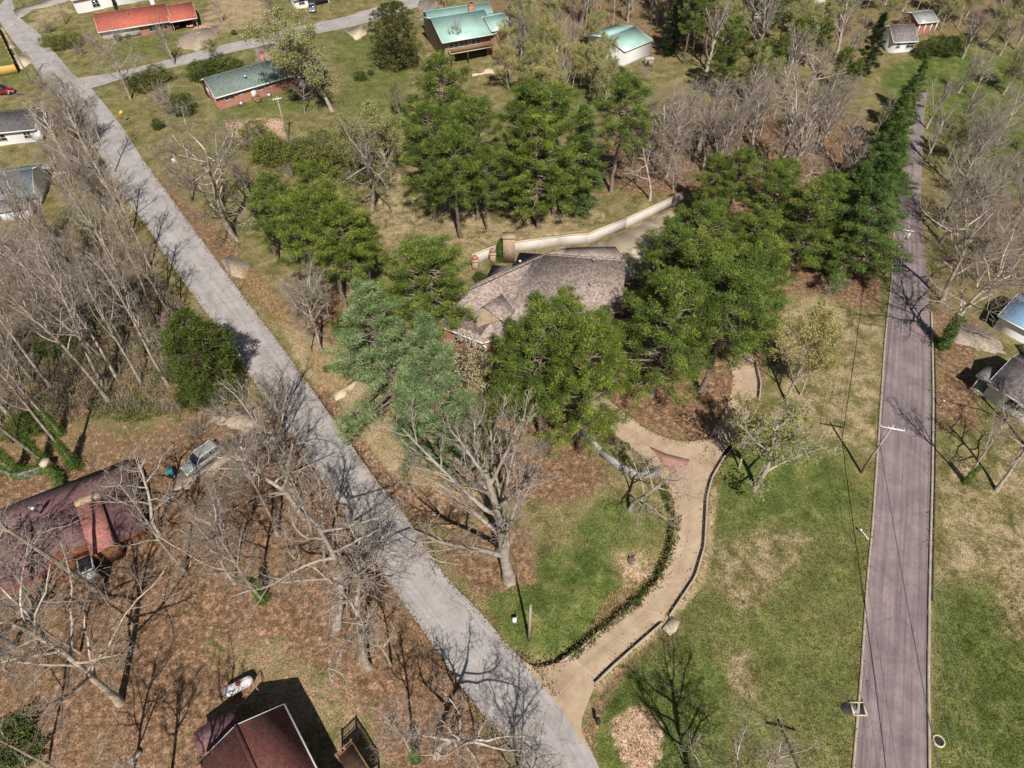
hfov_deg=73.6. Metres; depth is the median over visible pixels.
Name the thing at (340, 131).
budding tree
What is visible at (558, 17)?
bare tree
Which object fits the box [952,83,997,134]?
bare tree
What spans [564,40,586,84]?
budding tree
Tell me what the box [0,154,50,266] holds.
bare tree
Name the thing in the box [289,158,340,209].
pine tree
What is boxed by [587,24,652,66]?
metal shed
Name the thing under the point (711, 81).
bare tree
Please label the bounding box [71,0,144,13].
white house
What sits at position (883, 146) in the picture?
white pine
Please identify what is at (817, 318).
budding tree
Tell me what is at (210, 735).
lean to
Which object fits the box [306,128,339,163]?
bare shrub
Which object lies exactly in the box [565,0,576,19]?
bare tree
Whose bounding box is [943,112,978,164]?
budding tree
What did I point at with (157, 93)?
bare shrub
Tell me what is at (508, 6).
bare tree
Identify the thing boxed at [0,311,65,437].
bare tree
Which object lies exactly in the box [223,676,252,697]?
gas tank
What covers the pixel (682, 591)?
driveway gutter
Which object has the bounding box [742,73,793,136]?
bare tree
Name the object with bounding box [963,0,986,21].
budding tree
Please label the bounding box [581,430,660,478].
block wall
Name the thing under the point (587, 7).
bare tree
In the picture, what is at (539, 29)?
budding tree
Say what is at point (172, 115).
bare shrub
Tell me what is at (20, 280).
bare tree
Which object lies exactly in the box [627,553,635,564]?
tree stump
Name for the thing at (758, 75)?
bare tree
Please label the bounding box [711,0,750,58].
budding tree
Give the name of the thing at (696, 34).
pine tree
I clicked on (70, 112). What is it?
bare tree
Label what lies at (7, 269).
bare tree
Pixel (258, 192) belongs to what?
pine tree
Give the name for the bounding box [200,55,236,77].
shrub
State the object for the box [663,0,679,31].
bare tree
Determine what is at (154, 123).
shrub
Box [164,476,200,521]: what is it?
wooden fence
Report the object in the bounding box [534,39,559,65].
budding tree
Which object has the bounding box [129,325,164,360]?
bare shrub
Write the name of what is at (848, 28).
redbud tree
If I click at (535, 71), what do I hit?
budding tree
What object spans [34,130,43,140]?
door
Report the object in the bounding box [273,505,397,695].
bare tree
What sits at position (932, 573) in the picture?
road gutter
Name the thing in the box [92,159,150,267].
bare tree
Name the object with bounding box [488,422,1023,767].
grass
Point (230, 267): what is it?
street turnoff
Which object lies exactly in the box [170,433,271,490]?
house drive
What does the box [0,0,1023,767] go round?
ground
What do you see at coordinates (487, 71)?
patio
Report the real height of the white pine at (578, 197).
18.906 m
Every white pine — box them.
[321,276,460,451]
[386,309,495,479]
[545,103,607,217]
[801,171,919,294]
[806,159,879,253]
[829,151,907,251]
[844,120,920,198]
[846,136,914,223]
[856,110,909,163]
[867,92,917,150]
[880,77,920,123]
[893,59,928,108]
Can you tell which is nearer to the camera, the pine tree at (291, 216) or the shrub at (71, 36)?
the pine tree at (291, 216)
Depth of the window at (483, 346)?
91.97 m
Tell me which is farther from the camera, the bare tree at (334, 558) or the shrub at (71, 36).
the shrub at (71, 36)
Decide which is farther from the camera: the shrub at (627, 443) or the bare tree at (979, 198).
the bare tree at (979, 198)
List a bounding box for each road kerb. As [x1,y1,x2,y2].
[852,90,920,767]
[927,311,934,767]
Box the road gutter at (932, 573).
[931,345,935,600]
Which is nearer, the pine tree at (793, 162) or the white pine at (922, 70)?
the pine tree at (793, 162)
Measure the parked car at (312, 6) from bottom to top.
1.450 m
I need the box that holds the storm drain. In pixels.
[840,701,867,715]
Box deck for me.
[334,738,368,767]
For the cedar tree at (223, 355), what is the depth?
89.05 m
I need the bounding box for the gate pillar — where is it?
[39,458,55,471]
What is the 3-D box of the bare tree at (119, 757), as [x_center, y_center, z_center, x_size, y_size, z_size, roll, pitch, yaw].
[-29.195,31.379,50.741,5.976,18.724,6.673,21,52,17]
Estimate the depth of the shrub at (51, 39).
155.85 m
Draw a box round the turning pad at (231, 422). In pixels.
[204,407,270,433]
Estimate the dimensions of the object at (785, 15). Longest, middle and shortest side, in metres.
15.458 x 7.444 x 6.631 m
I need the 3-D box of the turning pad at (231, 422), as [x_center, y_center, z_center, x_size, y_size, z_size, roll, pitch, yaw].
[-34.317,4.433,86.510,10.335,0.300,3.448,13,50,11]
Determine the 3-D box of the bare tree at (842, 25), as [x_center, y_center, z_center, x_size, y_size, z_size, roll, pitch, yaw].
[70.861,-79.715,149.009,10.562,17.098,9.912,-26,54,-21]
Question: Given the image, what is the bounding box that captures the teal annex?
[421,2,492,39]
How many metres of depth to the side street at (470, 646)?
80.97 m
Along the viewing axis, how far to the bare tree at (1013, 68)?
139.29 m
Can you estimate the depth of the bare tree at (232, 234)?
98.29 m
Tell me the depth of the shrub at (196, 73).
144.92 m
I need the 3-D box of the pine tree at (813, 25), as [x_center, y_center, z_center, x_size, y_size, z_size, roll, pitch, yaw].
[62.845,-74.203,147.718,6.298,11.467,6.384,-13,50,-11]
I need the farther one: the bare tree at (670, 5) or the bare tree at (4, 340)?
the bare tree at (670, 5)
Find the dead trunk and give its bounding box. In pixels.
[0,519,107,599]
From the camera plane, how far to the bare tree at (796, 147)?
113.47 m
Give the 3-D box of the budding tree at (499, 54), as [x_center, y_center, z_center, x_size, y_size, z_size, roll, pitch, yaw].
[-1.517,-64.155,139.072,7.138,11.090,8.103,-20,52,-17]
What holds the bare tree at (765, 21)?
on the ground at (196, 654)
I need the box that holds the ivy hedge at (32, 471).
[0,459,68,488]
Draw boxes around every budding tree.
[199,38,219,56]
[235,4,340,111]
[327,111,361,159]
[341,97,408,182]
[386,74,404,116]
[488,36,522,90]
[493,18,517,57]
[507,0,542,62]
[511,0,539,9]
[514,34,560,84]
[519,12,558,74]
[524,53,571,114]
[529,12,565,55]
[529,58,553,79]
[529,72,555,91]
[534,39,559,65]
[541,0,564,22]
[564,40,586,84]
[565,42,588,87]
[573,37,613,94]
[583,9,608,44]
[589,55,622,111]
[595,31,619,65]
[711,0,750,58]
[725,390,773,467]
[738,39,786,92]
[766,294,846,402]
[783,0,825,66]
[788,0,815,28]
[788,324,840,395]
[813,0,850,42]
[877,0,906,23]
[932,0,966,30]
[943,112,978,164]
[953,0,979,27]
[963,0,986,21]
[982,2,1022,47]
[999,0,1023,11]
[1002,41,1023,94]
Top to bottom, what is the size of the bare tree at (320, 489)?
18.718 m
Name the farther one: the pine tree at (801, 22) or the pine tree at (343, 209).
the pine tree at (801, 22)
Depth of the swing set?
63.92 m
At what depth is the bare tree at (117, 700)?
54.76 m
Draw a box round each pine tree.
[244,195,280,265]
[247,171,301,273]
[264,186,336,303]
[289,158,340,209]
[289,178,364,308]
[304,193,386,310]
[343,211,384,280]
[374,228,482,348]
[392,97,463,220]
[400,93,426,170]
[408,49,477,166]
[422,119,487,238]
[437,94,514,220]
[464,145,505,230]
[483,316,550,425]
[488,290,594,440]
[491,73,559,210]
[498,105,575,229]
[505,145,538,226]
[506,79,608,216]
[527,280,598,405]
[527,302,641,460]
[567,304,630,412]
[590,68,665,193]
[609,261,726,412]
[621,213,698,320]
[647,229,739,355]
[653,203,698,274]
[663,0,697,40]
[664,195,748,268]
[677,252,782,394]
[678,0,710,63]
[685,0,714,52]
[689,151,741,229]
[700,0,725,54]
[706,10,727,43]
[706,240,793,361]
[707,12,752,99]
[711,146,767,232]
[713,42,738,96]
[724,202,784,265]
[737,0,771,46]
[737,38,772,100]
[738,232,798,330]
[741,159,802,229]
[758,0,781,29]
[768,157,803,213]
[770,33,793,83]
[771,175,849,281]
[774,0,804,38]
[782,15,808,77]
[784,168,859,257]
[788,12,820,63]
[812,19,835,67]
[820,213,867,280]
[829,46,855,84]
[834,0,860,42]
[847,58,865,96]
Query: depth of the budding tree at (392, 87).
131.81 m
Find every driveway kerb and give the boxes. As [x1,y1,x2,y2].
[559,630,600,662]
[595,622,662,683]
[669,443,734,618]
[725,361,761,454]
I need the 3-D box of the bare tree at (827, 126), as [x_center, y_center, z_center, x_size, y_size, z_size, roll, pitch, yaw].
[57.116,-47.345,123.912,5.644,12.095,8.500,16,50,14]
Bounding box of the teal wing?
[482,12,511,54]
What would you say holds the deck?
on the ground at (196, 654)
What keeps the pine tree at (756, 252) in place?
on the ground at (196, 654)
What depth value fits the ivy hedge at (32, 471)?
80.01 m
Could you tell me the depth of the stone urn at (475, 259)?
104.64 m
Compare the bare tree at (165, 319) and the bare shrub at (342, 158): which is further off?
the bare shrub at (342, 158)
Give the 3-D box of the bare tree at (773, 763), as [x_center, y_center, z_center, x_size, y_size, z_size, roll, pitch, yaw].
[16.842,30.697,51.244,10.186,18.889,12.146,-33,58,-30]
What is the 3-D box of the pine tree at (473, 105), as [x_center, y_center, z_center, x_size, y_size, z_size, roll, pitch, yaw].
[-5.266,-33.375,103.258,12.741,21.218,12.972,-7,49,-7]
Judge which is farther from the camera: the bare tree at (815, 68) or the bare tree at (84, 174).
the bare tree at (815, 68)
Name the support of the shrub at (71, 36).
on the ground at (196, 654)
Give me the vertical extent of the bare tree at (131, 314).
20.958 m
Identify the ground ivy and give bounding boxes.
[63,394,681,660]
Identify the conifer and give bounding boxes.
[112,0,118,9]
[656,0,683,56]
[853,12,888,75]
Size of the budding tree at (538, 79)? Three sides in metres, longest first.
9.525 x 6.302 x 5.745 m
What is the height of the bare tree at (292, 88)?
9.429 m
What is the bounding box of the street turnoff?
[220,255,249,278]
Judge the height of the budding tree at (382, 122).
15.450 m
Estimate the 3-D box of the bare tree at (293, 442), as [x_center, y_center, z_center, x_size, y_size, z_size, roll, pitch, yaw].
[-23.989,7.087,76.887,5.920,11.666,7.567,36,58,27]
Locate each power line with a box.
[812,26,964,767]
[812,33,954,765]
[819,28,985,765]
[820,37,976,767]
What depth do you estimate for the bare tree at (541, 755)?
52.87 m
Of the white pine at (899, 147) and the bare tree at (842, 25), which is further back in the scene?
the bare tree at (842, 25)
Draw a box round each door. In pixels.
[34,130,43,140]
[251,89,256,96]
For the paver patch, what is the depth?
82.20 m
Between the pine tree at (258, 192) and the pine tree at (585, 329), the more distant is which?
the pine tree at (258, 192)
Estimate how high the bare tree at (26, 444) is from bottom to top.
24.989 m
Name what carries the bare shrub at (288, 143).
on the ground at (196, 654)
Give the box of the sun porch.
[297,58,325,86]
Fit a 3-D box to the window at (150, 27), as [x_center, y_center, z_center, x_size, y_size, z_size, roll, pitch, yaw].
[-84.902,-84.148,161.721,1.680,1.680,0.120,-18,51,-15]
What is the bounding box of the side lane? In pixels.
[13,0,68,17]
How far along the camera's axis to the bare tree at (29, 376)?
88.49 m
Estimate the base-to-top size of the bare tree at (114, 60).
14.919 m
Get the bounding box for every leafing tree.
[261,0,282,20]
[726,391,843,502]
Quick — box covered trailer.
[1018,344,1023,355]
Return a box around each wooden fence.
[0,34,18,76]
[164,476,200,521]
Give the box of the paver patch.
[650,447,689,473]
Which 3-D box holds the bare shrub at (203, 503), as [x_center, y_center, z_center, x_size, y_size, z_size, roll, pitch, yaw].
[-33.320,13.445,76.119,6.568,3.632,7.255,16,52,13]
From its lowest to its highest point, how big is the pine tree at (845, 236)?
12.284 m
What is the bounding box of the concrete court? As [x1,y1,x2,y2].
[586,209,692,280]
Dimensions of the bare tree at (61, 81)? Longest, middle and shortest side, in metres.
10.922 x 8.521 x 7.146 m
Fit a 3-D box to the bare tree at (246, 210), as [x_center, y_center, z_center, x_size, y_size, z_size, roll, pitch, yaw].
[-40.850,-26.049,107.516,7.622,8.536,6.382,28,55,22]
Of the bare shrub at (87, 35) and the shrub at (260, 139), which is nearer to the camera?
the shrub at (260, 139)
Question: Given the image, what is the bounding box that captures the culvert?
[932,734,945,747]
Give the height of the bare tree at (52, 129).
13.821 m
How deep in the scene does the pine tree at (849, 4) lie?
153.60 m
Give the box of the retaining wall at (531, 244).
[471,191,683,262]
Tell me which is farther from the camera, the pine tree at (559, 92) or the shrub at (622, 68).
the shrub at (622, 68)
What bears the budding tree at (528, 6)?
on the ground at (196, 654)
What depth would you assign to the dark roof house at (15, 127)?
129.03 m
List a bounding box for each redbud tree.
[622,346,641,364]
[843,23,851,34]
[969,9,986,24]
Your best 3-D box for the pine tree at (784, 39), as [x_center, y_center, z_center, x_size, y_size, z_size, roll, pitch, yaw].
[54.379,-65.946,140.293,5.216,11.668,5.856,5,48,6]
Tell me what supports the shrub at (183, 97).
on the ground at (196, 654)
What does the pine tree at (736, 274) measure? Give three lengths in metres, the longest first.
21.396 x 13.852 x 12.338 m
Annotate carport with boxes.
[167,1,197,30]
[288,0,329,8]
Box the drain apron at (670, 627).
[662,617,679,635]
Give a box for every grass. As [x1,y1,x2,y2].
[233,262,649,652]
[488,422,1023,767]
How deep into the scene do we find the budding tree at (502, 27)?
146.40 m
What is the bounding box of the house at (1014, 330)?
[992,292,1023,343]
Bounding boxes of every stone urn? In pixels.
[471,255,478,269]
[489,248,495,262]
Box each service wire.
[529,606,816,767]
[535,605,818,767]
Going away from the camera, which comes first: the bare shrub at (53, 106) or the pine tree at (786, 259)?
the pine tree at (786, 259)
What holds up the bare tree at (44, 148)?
on the ground at (196, 654)
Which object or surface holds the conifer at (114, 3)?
on the ground at (196, 654)
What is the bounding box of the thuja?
[496,240,502,262]
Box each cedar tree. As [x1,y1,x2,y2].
[151,305,248,415]
[212,344,232,371]
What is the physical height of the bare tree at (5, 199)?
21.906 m
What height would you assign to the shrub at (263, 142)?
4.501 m
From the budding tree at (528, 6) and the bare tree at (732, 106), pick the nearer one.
the bare tree at (732, 106)
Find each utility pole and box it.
[1,24,31,83]
[54,0,66,23]
[171,156,192,200]
[273,96,288,140]
[527,604,531,641]
[860,424,904,473]
[883,227,915,275]
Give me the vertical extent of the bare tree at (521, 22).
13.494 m
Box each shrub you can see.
[0,407,49,446]
[0,702,51,767]
[24,64,54,89]
[30,327,76,360]
[34,76,60,97]
[35,35,52,46]
[36,92,82,126]
[37,18,51,32]
[43,34,68,50]
[44,319,84,345]
[46,100,73,124]
[58,30,84,47]
[60,116,93,134]
[61,299,106,325]
[64,39,87,54]
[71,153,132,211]
[79,30,99,45]
[96,280,136,306]
[97,302,141,326]
[120,69,161,93]
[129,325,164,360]
[134,333,163,357]
[139,63,175,84]
[140,76,174,108]
[143,83,186,117]
[149,118,165,129]
[163,92,196,115]
[171,409,215,444]
[173,389,193,408]
[179,478,245,526]
[184,59,217,82]
[195,391,243,434]
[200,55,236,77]
[210,454,256,496]
[218,55,245,70]
[228,124,261,148]
[233,117,276,148]
[248,131,287,168]
[248,133,287,164]
[269,129,310,160]
[275,136,325,172]
[277,161,294,177]
[283,139,310,159]
[289,145,333,176]
[303,128,338,150]
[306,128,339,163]
[307,139,369,179]
[322,365,329,372]
[331,150,355,166]
[331,311,365,342]
[338,165,367,188]
[340,137,391,176]
[352,70,366,81]
[358,120,403,152]
[367,69,373,75]
[387,89,407,107]
[472,270,487,281]
[492,429,509,448]
[522,427,560,460]
[604,434,617,446]
[616,66,625,73]
[620,451,628,461]
[621,442,629,450]
[819,275,846,297]
[913,38,944,58]
[925,33,962,57]
[947,34,976,52]
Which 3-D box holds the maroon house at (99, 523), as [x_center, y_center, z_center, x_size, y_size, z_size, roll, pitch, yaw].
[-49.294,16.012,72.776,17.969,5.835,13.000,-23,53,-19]
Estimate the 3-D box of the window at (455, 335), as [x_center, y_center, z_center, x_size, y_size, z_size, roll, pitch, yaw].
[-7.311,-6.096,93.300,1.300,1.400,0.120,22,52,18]
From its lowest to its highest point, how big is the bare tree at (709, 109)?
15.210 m
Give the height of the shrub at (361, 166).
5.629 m
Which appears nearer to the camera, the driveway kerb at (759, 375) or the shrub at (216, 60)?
the driveway kerb at (759, 375)
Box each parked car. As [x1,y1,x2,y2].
[172,22,180,27]
[180,439,221,475]
[185,19,194,26]
[307,2,315,11]
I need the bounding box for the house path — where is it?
[334,378,359,400]
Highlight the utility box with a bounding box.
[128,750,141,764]
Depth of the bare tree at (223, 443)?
75.33 m
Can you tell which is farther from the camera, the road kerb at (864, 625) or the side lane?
the side lane
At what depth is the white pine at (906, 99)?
122.68 m
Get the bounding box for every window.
[0,134,7,141]
[22,131,31,138]
[90,0,100,7]
[148,25,156,31]
[224,94,234,100]
[449,41,457,48]
[454,334,462,344]
[459,40,467,46]
[467,339,475,349]
[471,38,479,44]
[478,343,486,353]
[905,43,914,47]
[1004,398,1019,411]
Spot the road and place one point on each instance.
(892, 730)
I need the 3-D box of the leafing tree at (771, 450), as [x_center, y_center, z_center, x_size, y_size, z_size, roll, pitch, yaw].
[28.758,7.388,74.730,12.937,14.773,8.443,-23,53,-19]
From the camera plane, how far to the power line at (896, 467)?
69.21 m
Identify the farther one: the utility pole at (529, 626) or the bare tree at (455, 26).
the bare tree at (455, 26)
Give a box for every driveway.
[31,155,89,184]
[176,26,219,50]
[418,0,439,20]
[520,446,727,748]
[952,320,1005,353]
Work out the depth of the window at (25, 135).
129.35 m
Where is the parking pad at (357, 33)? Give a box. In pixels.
[346,25,366,39]
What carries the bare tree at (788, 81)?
on the ground at (196, 654)
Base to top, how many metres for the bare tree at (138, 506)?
20.017 m
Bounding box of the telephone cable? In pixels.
[809,41,938,767]
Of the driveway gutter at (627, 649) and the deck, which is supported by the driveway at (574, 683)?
the driveway gutter at (627, 649)
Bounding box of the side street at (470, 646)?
[0,0,598,767]
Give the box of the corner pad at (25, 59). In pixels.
[14,52,31,68]
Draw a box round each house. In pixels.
[0,107,46,145]
[0,164,47,221]
[0,459,147,595]
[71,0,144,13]
[93,0,172,41]
[199,51,299,109]
[199,704,317,767]
[421,2,496,65]
[437,232,626,357]
[644,56,654,65]
[744,2,787,24]
[968,353,1023,421]
[992,292,1023,343]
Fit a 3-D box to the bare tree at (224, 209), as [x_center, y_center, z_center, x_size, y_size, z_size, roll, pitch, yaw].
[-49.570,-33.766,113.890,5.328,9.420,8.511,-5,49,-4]
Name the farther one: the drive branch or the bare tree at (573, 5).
the bare tree at (573, 5)
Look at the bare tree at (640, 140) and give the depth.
118.00 m
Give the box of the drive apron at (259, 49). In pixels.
[255,43,286,61]
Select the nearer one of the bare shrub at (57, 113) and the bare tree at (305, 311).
the bare tree at (305, 311)
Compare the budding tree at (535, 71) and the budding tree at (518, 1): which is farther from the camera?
the budding tree at (518, 1)
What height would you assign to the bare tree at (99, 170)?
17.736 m
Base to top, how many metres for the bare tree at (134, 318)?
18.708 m
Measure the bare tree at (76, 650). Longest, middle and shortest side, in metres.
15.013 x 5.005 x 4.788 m
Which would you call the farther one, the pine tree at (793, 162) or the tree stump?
the pine tree at (793, 162)
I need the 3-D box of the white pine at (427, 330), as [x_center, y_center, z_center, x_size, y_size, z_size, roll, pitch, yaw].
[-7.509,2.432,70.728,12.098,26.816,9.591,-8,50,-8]
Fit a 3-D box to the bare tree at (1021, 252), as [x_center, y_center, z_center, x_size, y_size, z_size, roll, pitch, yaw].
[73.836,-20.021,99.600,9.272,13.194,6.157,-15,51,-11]
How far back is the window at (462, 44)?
150.52 m
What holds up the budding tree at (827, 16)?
on the ground at (196, 654)
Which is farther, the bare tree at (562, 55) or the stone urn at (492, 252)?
the bare tree at (562, 55)
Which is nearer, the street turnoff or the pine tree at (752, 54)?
the street turnoff
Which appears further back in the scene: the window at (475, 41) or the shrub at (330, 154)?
the window at (475, 41)
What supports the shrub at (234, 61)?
on the ground at (196, 654)
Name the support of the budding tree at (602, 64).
on the ground at (196, 654)
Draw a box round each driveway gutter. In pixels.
[593,621,659,681]
[666,443,732,615]
[722,362,758,454]
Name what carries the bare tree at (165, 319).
on the ground at (196, 654)
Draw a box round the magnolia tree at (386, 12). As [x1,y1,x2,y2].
[365,0,426,72]
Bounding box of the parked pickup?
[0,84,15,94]
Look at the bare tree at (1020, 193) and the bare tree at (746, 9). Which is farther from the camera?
the bare tree at (746, 9)
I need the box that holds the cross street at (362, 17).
[78,0,419,87]
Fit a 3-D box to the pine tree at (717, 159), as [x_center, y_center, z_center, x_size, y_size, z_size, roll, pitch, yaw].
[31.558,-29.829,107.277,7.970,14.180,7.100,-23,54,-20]
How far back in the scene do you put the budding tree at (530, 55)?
133.25 m
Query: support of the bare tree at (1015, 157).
on the ground at (196, 654)
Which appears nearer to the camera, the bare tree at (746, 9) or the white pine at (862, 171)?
the white pine at (862, 171)
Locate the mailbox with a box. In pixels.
[596,717,599,724]
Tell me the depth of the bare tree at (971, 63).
139.11 m
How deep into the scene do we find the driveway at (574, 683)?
69.68 m
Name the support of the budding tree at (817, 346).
on the ground at (196, 654)
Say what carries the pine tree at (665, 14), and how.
on the ground at (196, 654)
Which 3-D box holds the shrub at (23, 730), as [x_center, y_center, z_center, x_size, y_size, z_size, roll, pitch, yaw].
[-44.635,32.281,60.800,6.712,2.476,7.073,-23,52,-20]
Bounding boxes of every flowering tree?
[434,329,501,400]
[897,14,911,23]
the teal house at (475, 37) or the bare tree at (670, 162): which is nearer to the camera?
the bare tree at (670, 162)
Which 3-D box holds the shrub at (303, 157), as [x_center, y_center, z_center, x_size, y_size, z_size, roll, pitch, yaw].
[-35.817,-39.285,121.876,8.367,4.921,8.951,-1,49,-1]
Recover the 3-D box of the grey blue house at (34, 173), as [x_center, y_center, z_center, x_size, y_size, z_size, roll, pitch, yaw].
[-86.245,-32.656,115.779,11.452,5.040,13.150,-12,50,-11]
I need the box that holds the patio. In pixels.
[472,63,503,75]
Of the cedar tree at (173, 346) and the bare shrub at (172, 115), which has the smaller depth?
the cedar tree at (173, 346)
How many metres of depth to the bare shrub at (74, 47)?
154.21 m
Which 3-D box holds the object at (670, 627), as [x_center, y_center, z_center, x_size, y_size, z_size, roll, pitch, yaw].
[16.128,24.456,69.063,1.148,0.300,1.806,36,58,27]
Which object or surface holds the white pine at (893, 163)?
on the ground at (196, 654)
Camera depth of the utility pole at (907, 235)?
99.10 m
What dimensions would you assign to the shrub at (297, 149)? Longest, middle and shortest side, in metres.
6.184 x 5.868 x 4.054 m
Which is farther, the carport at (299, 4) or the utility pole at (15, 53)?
the carport at (299, 4)
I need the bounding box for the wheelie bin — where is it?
[166,466,174,476]
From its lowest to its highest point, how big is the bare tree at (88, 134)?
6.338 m
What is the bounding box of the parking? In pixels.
[0,92,43,103]
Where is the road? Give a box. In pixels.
[855,90,931,767]
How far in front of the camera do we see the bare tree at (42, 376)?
85.50 m
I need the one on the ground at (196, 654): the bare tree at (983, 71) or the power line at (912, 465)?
the bare tree at (983, 71)
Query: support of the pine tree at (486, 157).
on the ground at (196, 654)
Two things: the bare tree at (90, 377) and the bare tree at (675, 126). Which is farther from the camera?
the bare tree at (675, 126)
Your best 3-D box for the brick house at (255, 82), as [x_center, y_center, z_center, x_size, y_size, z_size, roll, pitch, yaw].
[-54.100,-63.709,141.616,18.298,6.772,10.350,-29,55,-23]
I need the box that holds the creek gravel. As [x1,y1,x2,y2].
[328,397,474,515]
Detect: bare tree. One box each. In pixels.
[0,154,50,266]
[0,154,74,273]
[0,160,74,286]
[0,165,68,305]
[0,205,31,296]
[0,212,120,333]
[0,217,91,353]
[0,242,30,300]
[0,265,109,401]
[0,269,108,356]
[0,290,51,386]
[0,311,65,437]
[0,313,80,468]
[0,330,15,353]
[0,337,34,381]
[0,403,10,416]
[0,425,51,462]
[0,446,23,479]
[0,493,98,609]
[0,510,196,747]
[0,572,63,704]
[0,583,81,660]
[0,719,49,766]
[2,186,74,298]
[7,737,119,767]
[12,227,103,385]
[14,218,116,377]
[17,86,71,163]
[23,80,88,151]
[27,131,93,238]
[30,217,126,346]
[35,124,98,186]
[41,62,79,107]
[43,133,91,169]
[43,148,117,273]
[49,179,141,305]
[50,142,107,213]
[53,250,142,383]
[61,232,155,349]
[65,107,86,139]
[65,244,169,385]
[66,124,132,236]
[67,100,100,146]
[67,433,201,535]
[70,81,114,172]
[77,121,103,151]
[81,21,150,100]
[82,181,158,322]
[83,450,187,574]
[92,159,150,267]
[97,748,189,767]
[102,740,138,767]
[107,230,176,325]
[131,479,254,592]
[138,101,255,241]
[148,10,175,64]
[149,295,214,381]
[162,482,269,605]
[177,422,329,528]
[200,155,225,210]
[204,373,293,481]
[206,0,223,23]
[209,417,267,481]
[215,417,280,537]
[220,151,253,195]
[221,482,499,631]
[223,194,262,232]
[229,339,304,450]
[260,404,325,491]
[267,253,337,350]
[267,441,323,533]
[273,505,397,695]
[279,283,320,320]
[282,66,320,112]
[282,277,317,351]
[284,454,346,566]
[306,529,410,614]
[312,272,334,333]
[332,110,401,210]
[345,617,399,666]
[358,387,561,586]
[364,686,424,764]
[396,668,545,767]
[447,15,464,42]
[450,393,497,501]
[488,29,520,78]
[490,709,591,767]
[504,0,515,17]
[511,2,536,49]
[512,6,541,54]
[543,15,570,51]
[549,6,575,51]
[554,41,572,79]
[555,52,574,83]
[560,17,582,44]
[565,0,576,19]
[579,0,603,27]
[582,0,590,34]
[608,438,706,534]
[617,126,682,200]
[623,0,638,22]
[625,114,656,164]
[637,101,707,176]
[639,63,650,83]
[639,77,693,173]
[639,89,667,159]
[650,0,670,22]
[652,141,697,189]
[654,87,700,167]
[659,79,703,147]
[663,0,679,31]
[673,699,825,767]
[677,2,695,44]
[677,71,707,129]
[683,67,755,150]
[693,96,749,168]
[694,73,737,154]
[701,0,735,70]
[706,86,757,156]
[707,92,758,172]
[723,63,771,125]
[735,80,776,146]
[737,70,760,148]
[740,0,753,34]
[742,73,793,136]
[743,0,784,51]
[748,58,775,108]
[749,71,775,148]
[757,67,787,134]
[758,60,818,119]
[767,40,849,114]
[767,65,825,159]
[772,104,822,175]
[773,17,816,89]
[787,73,841,155]
[794,147,835,189]
[801,67,848,148]
[807,40,832,92]
[818,83,848,150]
[822,75,869,125]
[823,0,865,56]
[828,70,870,136]
[831,142,870,178]
[833,103,873,170]
[842,16,873,69]
[873,85,896,140]
[901,180,1023,301]
[904,221,1023,355]
[923,153,1023,243]
[924,101,962,161]
[925,73,964,128]
[937,130,1005,227]
[947,114,995,183]
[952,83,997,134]
[956,140,994,199]
[958,43,987,92]
[958,166,1016,240]
[961,4,997,58]
[961,105,1019,177]
[961,200,1023,283]
[961,387,1023,484]
[966,101,1023,170]
[967,48,998,97]
[969,91,1023,156]
[982,146,1023,202]
[986,147,1023,205]
[987,413,1023,492]
[988,0,1014,29]
[992,170,1023,235]
[997,79,1023,141]
[998,17,1023,55]
[1000,369,1023,423]
[1003,43,1023,90]
[1004,212,1023,281]
[1013,174,1023,229]
[1014,3,1023,49]
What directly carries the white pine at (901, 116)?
on the ground at (196, 654)
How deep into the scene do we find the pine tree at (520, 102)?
99.33 m
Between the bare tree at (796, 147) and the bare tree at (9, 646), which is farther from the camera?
the bare tree at (796, 147)
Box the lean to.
[194,707,239,756]
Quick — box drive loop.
[649,259,759,473]
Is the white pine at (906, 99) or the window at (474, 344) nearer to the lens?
the window at (474, 344)
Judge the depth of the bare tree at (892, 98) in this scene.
120.90 m
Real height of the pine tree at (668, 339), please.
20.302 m
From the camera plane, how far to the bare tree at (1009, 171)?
108.92 m
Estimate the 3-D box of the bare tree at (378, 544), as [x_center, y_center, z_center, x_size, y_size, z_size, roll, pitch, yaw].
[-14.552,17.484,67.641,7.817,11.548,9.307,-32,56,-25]
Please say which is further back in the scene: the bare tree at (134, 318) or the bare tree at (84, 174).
the bare tree at (84, 174)
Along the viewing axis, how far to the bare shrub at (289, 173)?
121.45 m
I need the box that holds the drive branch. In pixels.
[589,396,707,500]
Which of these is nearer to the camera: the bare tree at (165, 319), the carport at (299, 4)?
the bare tree at (165, 319)
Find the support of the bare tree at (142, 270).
on the ground at (196, 654)
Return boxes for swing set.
[242,682,266,701]
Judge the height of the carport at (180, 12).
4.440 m
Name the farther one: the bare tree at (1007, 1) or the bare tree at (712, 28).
the bare tree at (1007, 1)
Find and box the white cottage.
[878,24,918,52]
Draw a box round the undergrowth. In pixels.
[0,0,1023,441]
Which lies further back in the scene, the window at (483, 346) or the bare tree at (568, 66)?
the bare tree at (568, 66)

